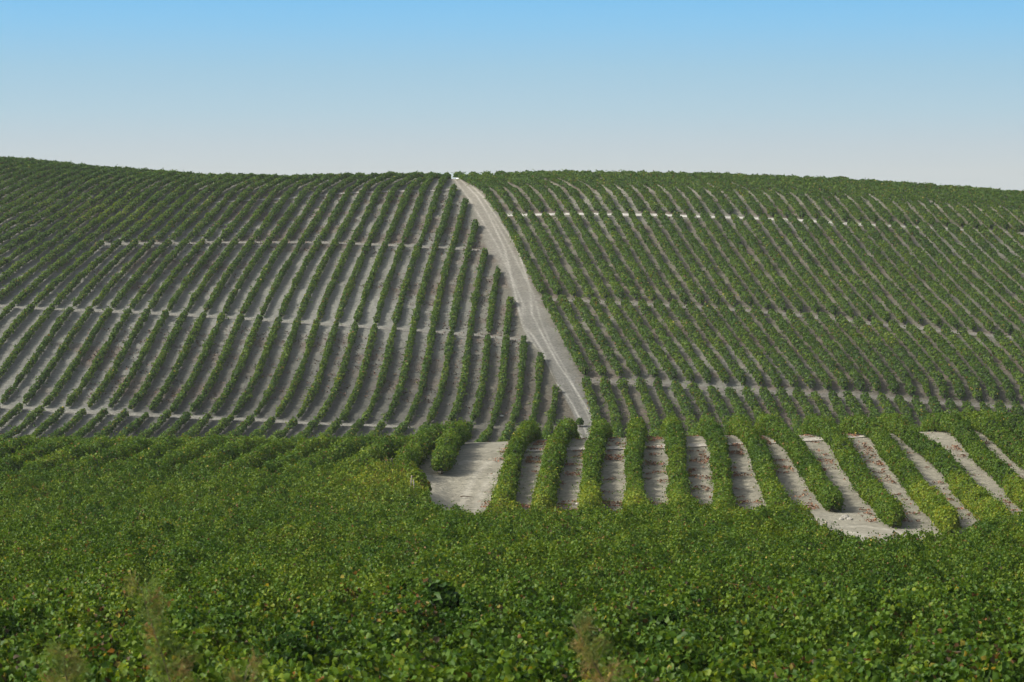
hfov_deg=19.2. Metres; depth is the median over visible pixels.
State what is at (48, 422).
vine row
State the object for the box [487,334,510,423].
vine row
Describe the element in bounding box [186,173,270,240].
vine row
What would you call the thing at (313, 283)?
vine row
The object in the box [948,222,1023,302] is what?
vine row
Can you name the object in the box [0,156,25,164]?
vine row
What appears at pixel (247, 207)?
vine row
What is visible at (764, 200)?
vine row
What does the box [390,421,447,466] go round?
vine row
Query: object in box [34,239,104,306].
vine row
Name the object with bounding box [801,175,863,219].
vine row
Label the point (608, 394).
vine row
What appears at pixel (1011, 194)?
vine row
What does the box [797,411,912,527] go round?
vine row
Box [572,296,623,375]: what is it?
vine row
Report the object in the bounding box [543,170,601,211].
vine row
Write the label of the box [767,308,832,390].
vine row
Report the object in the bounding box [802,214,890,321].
vine row
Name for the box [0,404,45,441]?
vine row
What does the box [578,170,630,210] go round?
vine row
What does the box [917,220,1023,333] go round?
vine row
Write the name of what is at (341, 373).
vine row
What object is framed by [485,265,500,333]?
vine row
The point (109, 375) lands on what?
vine row
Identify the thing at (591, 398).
vine row
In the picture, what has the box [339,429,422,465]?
vine row
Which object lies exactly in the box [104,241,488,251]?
path
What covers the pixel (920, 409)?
vine row
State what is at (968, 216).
vine row
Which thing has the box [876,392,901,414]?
vine row
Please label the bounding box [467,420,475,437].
vine row
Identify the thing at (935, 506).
vine row
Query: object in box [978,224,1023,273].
vine row
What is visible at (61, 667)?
fennel plant
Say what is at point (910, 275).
vine row
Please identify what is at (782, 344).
vine row
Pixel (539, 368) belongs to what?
vine row
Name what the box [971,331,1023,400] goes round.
vine row
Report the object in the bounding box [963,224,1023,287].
vine row
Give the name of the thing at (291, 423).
vine row
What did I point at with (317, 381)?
vine row
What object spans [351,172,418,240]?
vine row
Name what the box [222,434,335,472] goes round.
vine row
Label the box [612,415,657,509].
vine row
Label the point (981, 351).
vine row
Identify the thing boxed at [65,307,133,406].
vine row
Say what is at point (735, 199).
vine row
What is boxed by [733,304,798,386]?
vine row
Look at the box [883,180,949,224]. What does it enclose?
vine row
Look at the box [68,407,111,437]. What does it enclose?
vine row
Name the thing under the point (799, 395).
vine row
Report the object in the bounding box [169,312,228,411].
vine row
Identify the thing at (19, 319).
vine row
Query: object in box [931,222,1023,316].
vine row
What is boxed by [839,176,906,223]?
vine row
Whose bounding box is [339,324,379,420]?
vine row
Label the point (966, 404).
vine row
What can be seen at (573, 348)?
vine row
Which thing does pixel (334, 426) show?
vine row
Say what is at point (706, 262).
vine row
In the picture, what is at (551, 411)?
vine row
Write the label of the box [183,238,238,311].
vine row
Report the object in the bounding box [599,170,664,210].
vine row
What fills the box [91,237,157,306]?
vine row
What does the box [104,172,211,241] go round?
vine row
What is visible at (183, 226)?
vine row
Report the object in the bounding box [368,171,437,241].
vine row
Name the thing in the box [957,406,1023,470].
vine row
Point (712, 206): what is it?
vine row
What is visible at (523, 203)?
vine row
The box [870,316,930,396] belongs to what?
vine row
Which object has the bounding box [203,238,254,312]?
vine row
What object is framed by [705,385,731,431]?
vine row
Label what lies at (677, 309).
vine row
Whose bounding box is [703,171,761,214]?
vine row
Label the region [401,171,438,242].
vine row
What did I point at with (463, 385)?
vine row
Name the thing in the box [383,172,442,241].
vine row
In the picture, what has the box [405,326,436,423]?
vine row
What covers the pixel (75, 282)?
vine row
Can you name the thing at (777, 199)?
vine row
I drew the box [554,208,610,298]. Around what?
vine row
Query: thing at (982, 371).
vine row
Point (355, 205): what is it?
vine row
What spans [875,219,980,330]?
vine row
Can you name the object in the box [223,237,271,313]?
vine row
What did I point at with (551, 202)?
vine row
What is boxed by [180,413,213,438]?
vine row
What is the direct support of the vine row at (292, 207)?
on the ground
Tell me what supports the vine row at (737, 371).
on the ground
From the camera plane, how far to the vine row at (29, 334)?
367.44 m
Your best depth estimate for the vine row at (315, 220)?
438.76 m
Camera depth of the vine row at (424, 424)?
337.82 m
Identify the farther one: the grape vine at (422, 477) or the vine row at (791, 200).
the vine row at (791, 200)
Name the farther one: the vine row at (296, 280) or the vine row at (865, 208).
the vine row at (865, 208)
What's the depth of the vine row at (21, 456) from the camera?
172.14 m
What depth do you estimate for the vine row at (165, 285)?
399.22 m
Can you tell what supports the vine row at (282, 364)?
on the ground
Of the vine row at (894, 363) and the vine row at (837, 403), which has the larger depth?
the vine row at (894, 363)
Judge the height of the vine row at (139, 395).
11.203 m
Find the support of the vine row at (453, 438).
on the ground
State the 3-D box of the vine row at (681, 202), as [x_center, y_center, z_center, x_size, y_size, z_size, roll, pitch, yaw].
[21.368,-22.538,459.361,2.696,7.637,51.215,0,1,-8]
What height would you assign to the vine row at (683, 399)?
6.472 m
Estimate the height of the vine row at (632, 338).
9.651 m
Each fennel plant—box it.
[36,634,93,681]
[116,571,207,681]
[218,648,267,681]
[564,606,642,681]
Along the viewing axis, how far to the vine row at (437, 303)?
393.47 m
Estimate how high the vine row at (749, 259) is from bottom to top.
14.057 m
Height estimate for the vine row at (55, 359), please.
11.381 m
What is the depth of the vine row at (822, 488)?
172.15 m
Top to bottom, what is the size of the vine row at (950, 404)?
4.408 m
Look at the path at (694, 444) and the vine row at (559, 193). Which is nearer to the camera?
the path at (694, 444)
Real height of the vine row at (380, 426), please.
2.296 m
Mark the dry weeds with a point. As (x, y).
(316, 231)
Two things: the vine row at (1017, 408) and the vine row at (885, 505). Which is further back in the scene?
the vine row at (1017, 408)
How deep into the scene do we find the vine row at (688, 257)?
406.55 m
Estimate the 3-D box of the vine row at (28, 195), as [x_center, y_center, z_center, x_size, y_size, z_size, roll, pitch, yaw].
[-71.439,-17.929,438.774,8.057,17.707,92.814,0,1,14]
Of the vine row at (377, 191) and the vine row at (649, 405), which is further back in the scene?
the vine row at (377, 191)
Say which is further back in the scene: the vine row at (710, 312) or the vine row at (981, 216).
the vine row at (981, 216)
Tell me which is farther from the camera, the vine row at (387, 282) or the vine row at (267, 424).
the vine row at (387, 282)
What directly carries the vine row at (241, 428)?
on the ground
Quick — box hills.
[435,172,481,178]
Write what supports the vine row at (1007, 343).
on the ground
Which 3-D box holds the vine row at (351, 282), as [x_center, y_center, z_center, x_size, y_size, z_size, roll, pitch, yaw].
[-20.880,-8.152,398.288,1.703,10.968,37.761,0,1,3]
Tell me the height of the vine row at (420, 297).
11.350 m
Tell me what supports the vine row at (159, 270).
on the ground
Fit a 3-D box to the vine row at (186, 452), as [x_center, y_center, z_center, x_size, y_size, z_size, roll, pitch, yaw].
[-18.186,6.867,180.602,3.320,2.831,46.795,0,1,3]
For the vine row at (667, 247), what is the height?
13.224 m
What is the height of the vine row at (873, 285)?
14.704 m
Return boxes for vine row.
[0,156,14,161]
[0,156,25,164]
[0,156,40,169]
[0,158,45,175]
[0,160,59,183]
[0,161,67,189]
[0,161,74,198]
[0,162,90,206]
[0,164,121,234]
[0,165,98,214]
[0,165,111,222]
[0,166,139,244]
[0,167,149,254]
[0,169,156,270]
[0,169,172,282]
[0,169,183,300]
[0,301,37,348]
[0,302,14,319]
[0,303,58,381]
[0,306,74,403]
[0,403,22,427]
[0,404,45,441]
[0,432,115,457]
[0,434,88,443]
[0,434,150,474]
[12,171,193,304]
[20,431,152,472]
[21,406,64,436]
[23,305,94,404]
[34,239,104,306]
[41,306,113,406]
[43,408,86,438]
[49,238,122,305]
[61,433,175,472]
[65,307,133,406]
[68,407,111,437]
[71,238,139,306]
[85,308,150,407]
[88,408,129,438]
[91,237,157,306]
[102,433,225,475]
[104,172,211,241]
[108,238,172,307]
[108,309,168,407]
[109,412,148,439]
[120,172,220,241]
[127,238,190,308]
[127,309,187,408]
[136,409,171,438]
[137,172,232,240]
[144,430,269,475]
[146,311,206,410]
[148,238,205,308]
[152,173,245,239]
[155,411,192,438]
[167,237,222,310]
[168,173,257,240]
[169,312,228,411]
[176,434,303,473]
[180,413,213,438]
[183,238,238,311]
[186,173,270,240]
[189,313,244,411]
[200,173,289,238]
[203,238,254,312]
[204,412,234,437]
[209,314,264,413]
[220,173,298,239]
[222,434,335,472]
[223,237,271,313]
[226,413,254,437]
[232,316,282,414]
[234,173,314,239]
[238,236,288,314]
[249,416,275,437]
[251,172,324,239]
[254,317,303,416]
[259,237,305,315]
[259,430,365,473]
[267,173,344,239]
[269,416,297,440]
[274,318,321,417]
[278,238,324,316]
[286,172,353,238]
[289,431,404,476]
[293,416,321,438]
[296,319,339,417]
[297,238,340,318]
[301,172,374,239]
[314,417,341,437]
[316,239,356,320]
[317,321,358,419]
[318,172,389,239]
[333,239,371,321]
[334,171,403,238]
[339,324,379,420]
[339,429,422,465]
[340,418,364,438]
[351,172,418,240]
[353,239,388,322]
[361,324,396,421]
[367,419,386,434]
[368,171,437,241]
[373,242,405,323]
[381,325,417,421]
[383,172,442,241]
[388,421,410,437]
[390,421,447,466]
[391,242,421,325]
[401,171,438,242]
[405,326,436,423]
[409,242,438,325]
[417,421,429,431]
[418,171,450,243]
[427,329,455,423]
[429,243,455,327]
[429,417,473,473]
[434,183,457,243]
[446,329,474,421]
[448,244,472,331]
[449,198,468,245]
[453,171,502,212]
[465,248,487,329]
[467,219,480,245]
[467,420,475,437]
[468,171,519,211]
[469,334,491,421]
[474,422,493,442]
[480,170,530,211]
[484,418,545,510]
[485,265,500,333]
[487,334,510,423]
[494,170,544,211]
[495,421,515,441]
[499,210,547,293]
[501,296,516,334]
[506,171,558,210]
[509,335,529,422]
[513,209,563,294]
[522,170,575,209]
[526,416,581,511]
[527,209,577,295]
[528,352,544,420]
[532,168,590,210]
[540,419,556,438]
[541,212,594,297]
[541,292,593,374]
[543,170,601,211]
[544,384,561,422]
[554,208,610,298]
[556,294,606,375]
[562,169,617,211]
[568,415,618,509]
[569,208,628,298]
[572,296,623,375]
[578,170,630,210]
[581,207,642,298]
[581,375,603,424]
[589,296,640,375]
[594,169,646,210]
[597,375,624,437]
[598,208,657,300]
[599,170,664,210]
[604,296,659,377]
[611,209,673,301]
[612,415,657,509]
[615,170,675,211]
[616,375,645,425]
[617,296,678,380]
[628,208,692,302]
[632,377,662,436]
[635,298,694,382]
[637,170,688,212]
[641,210,704,303]
[649,170,705,212]
[652,298,712,383]
[653,377,685,433]
[653,414,699,506]
[657,210,723,304]
[663,170,718,213]
[668,299,729,383]
[669,379,697,435]
[672,211,738,305]
[678,171,733,213]
[684,300,750,385]
[684,382,721,426]
[686,210,754,305]
[689,415,740,510]
[692,172,748,214]
[700,211,772,307]
[701,301,764,385]
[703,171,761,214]
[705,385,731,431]
[714,211,786,310]
[716,302,781,387]
[717,172,781,215]
[721,407,798,506]
[724,387,752,427]
[730,213,804,311]
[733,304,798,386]
[734,172,790,215]
[741,386,764,420]
[743,213,824,312]
[744,173,806,217]
[749,304,816,388]
[750,410,845,511]
[756,213,840,315]
[757,386,786,424]
[759,173,820,217]
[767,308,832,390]
[773,214,853,317]
[775,175,835,218]
[775,386,802,433]
[782,309,848,389]
[786,174,850,219]
[786,214,873,318]
[792,386,813,416]
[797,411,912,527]
[800,312,868,390]
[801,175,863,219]
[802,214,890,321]
[807,390,838,425]
[814,175,880,221]
[816,216,906,322]
[816,312,880,391]
[826,177,892,221]
[828,390,849,422]
[831,216,922,323]
[835,314,900,392]
[838,409,971,535]
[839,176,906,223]
[842,390,865,415]
[847,218,942,325]
[851,315,917,394]
[854,178,923,223]
[860,219,960,327]
[860,391,880,418]
[866,178,935,224]
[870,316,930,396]
[874,410,1016,519]
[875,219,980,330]
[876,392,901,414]
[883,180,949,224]
[887,221,995,331]
[888,319,949,397]
[893,394,919,427]
[895,181,965,226]
[904,323,965,398]
[905,221,1013,333]
[907,181,979,227]
[909,395,928,422]
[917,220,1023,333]
[918,410,1023,510]
[922,182,994,228]
[923,324,984,401]
[928,396,947,413]
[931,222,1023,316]
[937,185,1012,228]
[941,323,999,399]
[944,398,958,413]
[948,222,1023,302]
[954,184,1023,230]
[957,326,1016,401]
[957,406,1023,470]
[961,185,1023,220]
[961,400,975,410]
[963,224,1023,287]
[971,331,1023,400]
[974,186,1023,211]
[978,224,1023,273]
[978,409,1023,441]
[979,401,994,412]
[988,187,1023,203]
[991,225,1023,259]
[992,399,1010,414]
[993,329,1023,369]
[1002,190,1023,197]
[1004,227,1023,246]
[1008,400,1023,421]
[1011,329,1023,350]
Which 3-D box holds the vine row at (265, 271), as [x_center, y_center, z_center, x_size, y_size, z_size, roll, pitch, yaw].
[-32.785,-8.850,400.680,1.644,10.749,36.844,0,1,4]
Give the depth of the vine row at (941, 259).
401.49 m
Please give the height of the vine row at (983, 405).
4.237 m
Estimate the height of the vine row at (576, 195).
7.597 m
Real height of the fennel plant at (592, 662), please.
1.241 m
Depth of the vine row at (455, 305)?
391.43 m
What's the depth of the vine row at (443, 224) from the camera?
430.60 m
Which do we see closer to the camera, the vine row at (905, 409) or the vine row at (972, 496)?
the vine row at (972, 496)
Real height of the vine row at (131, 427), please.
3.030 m
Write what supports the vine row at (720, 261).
on the ground
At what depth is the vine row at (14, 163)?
457.04 m
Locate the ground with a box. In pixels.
[0,169,1023,540]
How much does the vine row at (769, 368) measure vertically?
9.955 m
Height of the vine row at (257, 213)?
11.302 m
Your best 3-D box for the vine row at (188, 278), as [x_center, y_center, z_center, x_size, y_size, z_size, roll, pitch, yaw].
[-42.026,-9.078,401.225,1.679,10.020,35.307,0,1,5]
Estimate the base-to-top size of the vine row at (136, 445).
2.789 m
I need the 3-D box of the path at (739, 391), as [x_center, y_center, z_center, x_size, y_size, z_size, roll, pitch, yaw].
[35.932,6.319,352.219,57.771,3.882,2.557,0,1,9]
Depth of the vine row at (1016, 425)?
184.60 m
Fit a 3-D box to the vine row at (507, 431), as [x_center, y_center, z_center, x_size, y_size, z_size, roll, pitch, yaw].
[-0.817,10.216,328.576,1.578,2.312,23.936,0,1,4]
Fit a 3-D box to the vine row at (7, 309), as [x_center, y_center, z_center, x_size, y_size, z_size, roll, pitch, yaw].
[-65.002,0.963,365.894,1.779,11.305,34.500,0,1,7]
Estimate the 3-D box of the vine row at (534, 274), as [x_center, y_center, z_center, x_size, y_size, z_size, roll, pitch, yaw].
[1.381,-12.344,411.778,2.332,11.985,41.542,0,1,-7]
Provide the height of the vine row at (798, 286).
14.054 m
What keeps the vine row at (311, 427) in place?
on the ground
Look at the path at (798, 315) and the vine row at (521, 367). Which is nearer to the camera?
the vine row at (521, 367)
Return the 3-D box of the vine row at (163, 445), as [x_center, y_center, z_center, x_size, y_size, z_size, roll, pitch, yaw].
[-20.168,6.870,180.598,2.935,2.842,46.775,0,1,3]
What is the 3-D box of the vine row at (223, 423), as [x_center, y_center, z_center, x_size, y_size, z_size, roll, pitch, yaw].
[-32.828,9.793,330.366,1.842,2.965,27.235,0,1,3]
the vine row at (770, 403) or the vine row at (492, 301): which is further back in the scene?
the vine row at (492, 301)
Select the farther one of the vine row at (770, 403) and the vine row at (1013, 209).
the vine row at (1013, 209)
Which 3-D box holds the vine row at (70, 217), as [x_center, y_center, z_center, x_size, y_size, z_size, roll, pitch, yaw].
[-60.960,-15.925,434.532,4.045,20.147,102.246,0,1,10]
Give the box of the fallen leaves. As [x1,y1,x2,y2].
[479,432,1023,521]
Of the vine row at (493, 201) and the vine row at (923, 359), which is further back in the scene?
the vine row at (493, 201)
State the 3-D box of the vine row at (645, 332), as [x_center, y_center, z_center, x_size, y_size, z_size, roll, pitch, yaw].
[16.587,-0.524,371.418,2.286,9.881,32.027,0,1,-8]
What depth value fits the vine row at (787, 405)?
345.34 m
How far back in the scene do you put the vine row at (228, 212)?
438.08 m
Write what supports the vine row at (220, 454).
on the ground
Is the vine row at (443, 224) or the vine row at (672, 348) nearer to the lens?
the vine row at (672, 348)
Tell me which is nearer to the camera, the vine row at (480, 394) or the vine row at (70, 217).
the vine row at (480, 394)
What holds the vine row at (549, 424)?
on the ground
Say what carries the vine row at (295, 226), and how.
on the ground
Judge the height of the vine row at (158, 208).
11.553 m
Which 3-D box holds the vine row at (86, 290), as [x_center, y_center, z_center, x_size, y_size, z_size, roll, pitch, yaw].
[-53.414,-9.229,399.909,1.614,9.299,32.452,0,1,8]
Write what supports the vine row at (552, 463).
on the ground
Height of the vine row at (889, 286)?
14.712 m
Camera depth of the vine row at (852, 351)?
365.86 m
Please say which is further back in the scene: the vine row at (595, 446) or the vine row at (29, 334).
the vine row at (29, 334)
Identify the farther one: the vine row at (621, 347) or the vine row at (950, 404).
the vine row at (621, 347)
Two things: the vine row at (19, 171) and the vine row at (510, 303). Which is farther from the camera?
the vine row at (19, 171)
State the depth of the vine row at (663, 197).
446.32 m
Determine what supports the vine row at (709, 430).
on the ground
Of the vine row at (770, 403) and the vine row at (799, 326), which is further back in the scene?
the vine row at (799, 326)
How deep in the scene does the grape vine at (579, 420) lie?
340.96 m
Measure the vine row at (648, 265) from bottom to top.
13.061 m
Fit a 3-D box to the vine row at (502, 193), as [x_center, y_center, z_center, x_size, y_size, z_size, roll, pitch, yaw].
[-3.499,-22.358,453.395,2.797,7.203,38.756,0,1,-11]
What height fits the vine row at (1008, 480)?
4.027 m
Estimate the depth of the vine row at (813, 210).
446.31 m
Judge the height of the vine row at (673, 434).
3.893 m
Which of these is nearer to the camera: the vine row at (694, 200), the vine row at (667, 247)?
the vine row at (667, 247)
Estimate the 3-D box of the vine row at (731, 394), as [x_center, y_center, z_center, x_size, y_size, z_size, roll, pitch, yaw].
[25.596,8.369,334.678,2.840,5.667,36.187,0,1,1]
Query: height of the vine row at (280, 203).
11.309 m
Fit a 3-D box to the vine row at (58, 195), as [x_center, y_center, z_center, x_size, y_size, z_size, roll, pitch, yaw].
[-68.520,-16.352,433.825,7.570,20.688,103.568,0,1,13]
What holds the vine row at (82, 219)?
on the ground
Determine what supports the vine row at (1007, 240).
on the ground
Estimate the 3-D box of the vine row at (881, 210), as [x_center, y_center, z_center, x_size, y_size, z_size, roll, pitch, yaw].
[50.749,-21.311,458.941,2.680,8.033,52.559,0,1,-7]
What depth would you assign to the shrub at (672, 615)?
50.45 m
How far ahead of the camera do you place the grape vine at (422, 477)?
148.90 m
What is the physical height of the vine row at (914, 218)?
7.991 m
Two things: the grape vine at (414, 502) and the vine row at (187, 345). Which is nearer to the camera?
the grape vine at (414, 502)
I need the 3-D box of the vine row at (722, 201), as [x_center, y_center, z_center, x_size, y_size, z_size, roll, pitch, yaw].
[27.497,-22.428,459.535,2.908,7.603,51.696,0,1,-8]
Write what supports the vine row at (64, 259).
on the ground
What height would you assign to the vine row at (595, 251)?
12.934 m
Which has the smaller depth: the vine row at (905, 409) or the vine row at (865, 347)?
the vine row at (905, 409)
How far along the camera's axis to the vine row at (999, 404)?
346.03 m
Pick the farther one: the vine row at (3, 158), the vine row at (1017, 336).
the vine row at (3, 158)
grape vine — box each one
[401,499,422,506]
[405,470,431,490]
[575,417,583,426]
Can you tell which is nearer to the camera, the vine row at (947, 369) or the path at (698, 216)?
the vine row at (947, 369)
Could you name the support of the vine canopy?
on the ground
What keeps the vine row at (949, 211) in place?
on the ground
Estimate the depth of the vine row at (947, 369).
362.73 m
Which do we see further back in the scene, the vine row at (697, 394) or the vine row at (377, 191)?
the vine row at (377, 191)
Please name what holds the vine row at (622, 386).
on the ground
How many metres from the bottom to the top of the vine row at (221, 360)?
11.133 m
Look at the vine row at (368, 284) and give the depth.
396.21 m
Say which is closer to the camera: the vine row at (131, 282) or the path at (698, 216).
the vine row at (131, 282)
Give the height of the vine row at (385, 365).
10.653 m
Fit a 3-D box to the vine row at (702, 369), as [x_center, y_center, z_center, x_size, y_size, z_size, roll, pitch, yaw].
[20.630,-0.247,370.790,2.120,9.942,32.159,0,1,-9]
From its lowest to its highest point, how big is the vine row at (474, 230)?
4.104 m
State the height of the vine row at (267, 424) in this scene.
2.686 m
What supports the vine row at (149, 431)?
on the ground
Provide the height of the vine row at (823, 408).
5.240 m
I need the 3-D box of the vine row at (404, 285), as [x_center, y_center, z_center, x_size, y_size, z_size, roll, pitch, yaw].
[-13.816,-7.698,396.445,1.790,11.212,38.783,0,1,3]
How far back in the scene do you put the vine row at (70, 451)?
170.82 m
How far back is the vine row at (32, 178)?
445.89 m
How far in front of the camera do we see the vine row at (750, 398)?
348.04 m
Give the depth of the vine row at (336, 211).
438.16 m
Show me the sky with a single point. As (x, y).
(921, 91)
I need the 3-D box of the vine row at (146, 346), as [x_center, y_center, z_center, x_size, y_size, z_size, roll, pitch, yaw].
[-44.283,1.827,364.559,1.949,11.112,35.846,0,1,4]
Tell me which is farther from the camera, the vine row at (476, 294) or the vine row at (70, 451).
the vine row at (476, 294)
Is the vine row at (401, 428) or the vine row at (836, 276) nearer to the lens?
the vine row at (401, 428)
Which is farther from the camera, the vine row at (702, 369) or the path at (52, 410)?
the vine row at (702, 369)
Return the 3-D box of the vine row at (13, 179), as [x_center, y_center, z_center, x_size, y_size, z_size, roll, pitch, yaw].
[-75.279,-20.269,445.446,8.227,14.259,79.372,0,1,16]
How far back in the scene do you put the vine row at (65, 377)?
361.07 m
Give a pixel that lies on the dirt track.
(538, 325)
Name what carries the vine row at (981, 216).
on the ground
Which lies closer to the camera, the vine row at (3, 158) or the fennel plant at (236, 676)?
the fennel plant at (236, 676)
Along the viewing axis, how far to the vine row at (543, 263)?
407.72 m
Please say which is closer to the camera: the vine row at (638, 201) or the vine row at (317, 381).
the vine row at (317, 381)
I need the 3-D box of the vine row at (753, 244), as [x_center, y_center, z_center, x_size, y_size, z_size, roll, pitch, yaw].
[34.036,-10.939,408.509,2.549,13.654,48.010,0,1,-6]
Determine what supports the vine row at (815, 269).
on the ground
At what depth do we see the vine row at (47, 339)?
363.02 m
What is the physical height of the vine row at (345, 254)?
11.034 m
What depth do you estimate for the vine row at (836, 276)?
404.46 m
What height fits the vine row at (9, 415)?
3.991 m
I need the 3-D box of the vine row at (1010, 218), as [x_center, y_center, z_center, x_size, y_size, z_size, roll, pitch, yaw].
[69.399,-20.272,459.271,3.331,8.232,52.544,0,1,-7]
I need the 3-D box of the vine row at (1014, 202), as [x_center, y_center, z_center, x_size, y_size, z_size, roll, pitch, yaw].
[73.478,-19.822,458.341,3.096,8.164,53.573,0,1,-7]
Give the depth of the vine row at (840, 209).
445.96 m
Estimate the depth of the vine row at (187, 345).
361.25 m
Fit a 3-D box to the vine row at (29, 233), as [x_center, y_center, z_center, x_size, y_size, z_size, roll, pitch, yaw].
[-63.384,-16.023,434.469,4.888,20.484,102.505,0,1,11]
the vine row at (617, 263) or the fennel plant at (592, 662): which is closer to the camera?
the fennel plant at (592, 662)
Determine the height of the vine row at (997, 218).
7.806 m
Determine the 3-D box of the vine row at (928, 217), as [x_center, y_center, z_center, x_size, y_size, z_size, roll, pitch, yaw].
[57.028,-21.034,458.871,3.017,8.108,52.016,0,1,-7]
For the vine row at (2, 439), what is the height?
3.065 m
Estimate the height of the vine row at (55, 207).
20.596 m
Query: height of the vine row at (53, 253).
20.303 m
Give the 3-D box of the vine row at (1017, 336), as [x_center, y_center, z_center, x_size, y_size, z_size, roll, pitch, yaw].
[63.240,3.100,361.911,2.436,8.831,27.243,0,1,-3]
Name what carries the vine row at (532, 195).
on the ground
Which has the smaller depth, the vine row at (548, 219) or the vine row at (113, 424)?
the vine row at (113, 424)
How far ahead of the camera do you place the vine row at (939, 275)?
401.15 m
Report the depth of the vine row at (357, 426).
336.32 m
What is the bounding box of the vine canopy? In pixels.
[0,455,1023,681]
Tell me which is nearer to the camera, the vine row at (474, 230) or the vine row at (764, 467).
the vine row at (764, 467)
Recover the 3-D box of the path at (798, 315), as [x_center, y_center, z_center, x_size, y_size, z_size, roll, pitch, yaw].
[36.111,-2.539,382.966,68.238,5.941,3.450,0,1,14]
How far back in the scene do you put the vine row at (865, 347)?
365.25 m
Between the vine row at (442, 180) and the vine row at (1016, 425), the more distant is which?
the vine row at (442, 180)
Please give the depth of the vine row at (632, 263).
407.50 m
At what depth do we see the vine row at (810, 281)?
404.39 m
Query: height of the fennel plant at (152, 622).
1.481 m
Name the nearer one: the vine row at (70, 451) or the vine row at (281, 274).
the vine row at (70, 451)
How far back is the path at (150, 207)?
445.48 m
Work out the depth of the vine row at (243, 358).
359.71 m
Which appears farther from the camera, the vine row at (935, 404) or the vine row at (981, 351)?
the vine row at (981, 351)
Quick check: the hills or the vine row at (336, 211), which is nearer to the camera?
the vine row at (336, 211)
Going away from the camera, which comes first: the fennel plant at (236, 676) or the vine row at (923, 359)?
the fennel plant at (236, 676)
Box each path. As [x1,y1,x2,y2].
[0,305,529,341]
[0,404,398,427]
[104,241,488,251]
[116,189,456,210]
[508,213,1023,234]
[525,434,893,451]
[534,297,1012,339]
[575,377,1023,409]
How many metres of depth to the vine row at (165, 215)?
436.94 m
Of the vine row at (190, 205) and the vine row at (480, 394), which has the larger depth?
the vine row at (190, 205)
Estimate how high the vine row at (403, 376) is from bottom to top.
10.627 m
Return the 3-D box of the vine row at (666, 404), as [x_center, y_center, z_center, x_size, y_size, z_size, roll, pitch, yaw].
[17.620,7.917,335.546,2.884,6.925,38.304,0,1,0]
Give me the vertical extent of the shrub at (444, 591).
2.071 m
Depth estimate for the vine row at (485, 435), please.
330.44 m
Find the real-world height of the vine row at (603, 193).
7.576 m
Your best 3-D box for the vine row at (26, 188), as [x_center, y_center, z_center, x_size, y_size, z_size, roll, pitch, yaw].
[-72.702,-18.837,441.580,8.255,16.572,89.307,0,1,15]
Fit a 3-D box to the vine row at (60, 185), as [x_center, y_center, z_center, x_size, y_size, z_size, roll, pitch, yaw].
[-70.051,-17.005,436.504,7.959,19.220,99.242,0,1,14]
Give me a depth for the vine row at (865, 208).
445.97 m
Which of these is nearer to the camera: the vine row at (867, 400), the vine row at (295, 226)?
the vine row at (867, 400)
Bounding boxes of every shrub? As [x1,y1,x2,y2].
[411,578,465,617]
[639,606,680,634]
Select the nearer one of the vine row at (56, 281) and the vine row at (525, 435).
the vine row at (525, 435)
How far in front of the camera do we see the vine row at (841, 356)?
364.87 m
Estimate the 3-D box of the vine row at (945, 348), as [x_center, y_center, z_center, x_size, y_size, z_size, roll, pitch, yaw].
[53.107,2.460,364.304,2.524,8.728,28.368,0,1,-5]
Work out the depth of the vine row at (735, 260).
405.73 m
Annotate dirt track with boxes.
[452,179,591,437]
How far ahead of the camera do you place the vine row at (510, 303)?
380.24 m
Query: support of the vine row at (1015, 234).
on the ground
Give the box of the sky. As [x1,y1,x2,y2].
[0,0,1023,190]
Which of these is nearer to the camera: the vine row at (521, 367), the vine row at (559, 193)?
the vine row at (521, 367)
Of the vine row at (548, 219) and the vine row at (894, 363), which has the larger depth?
the vine row at (548, 219)
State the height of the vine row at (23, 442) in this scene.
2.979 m
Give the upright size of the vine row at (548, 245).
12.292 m
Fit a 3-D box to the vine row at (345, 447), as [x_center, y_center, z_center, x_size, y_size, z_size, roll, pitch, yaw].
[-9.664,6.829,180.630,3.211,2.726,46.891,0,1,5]
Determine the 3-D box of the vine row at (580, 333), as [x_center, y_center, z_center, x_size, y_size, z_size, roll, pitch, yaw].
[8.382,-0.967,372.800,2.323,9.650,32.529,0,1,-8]
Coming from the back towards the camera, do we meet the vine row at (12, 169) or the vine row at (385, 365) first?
the vine row at (12, 169)
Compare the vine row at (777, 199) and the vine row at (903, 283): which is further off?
the vine row at (777, 199)
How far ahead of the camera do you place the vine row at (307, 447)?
172.45 m
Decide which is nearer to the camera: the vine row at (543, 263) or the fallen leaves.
the fallen leaves
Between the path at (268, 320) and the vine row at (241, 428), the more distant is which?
the path at (268, 320)
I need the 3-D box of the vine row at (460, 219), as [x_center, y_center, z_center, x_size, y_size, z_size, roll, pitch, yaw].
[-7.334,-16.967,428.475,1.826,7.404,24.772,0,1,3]
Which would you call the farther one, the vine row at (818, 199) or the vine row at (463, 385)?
the vine row at (818, 199)
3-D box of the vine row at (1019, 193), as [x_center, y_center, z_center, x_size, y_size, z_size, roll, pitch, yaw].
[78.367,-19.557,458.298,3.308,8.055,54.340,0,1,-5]
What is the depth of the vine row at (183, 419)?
338.52 m
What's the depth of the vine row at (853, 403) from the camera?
347.29 m
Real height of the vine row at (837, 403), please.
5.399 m
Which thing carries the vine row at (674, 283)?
on the ground
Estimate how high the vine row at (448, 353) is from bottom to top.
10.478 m
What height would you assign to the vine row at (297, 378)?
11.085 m

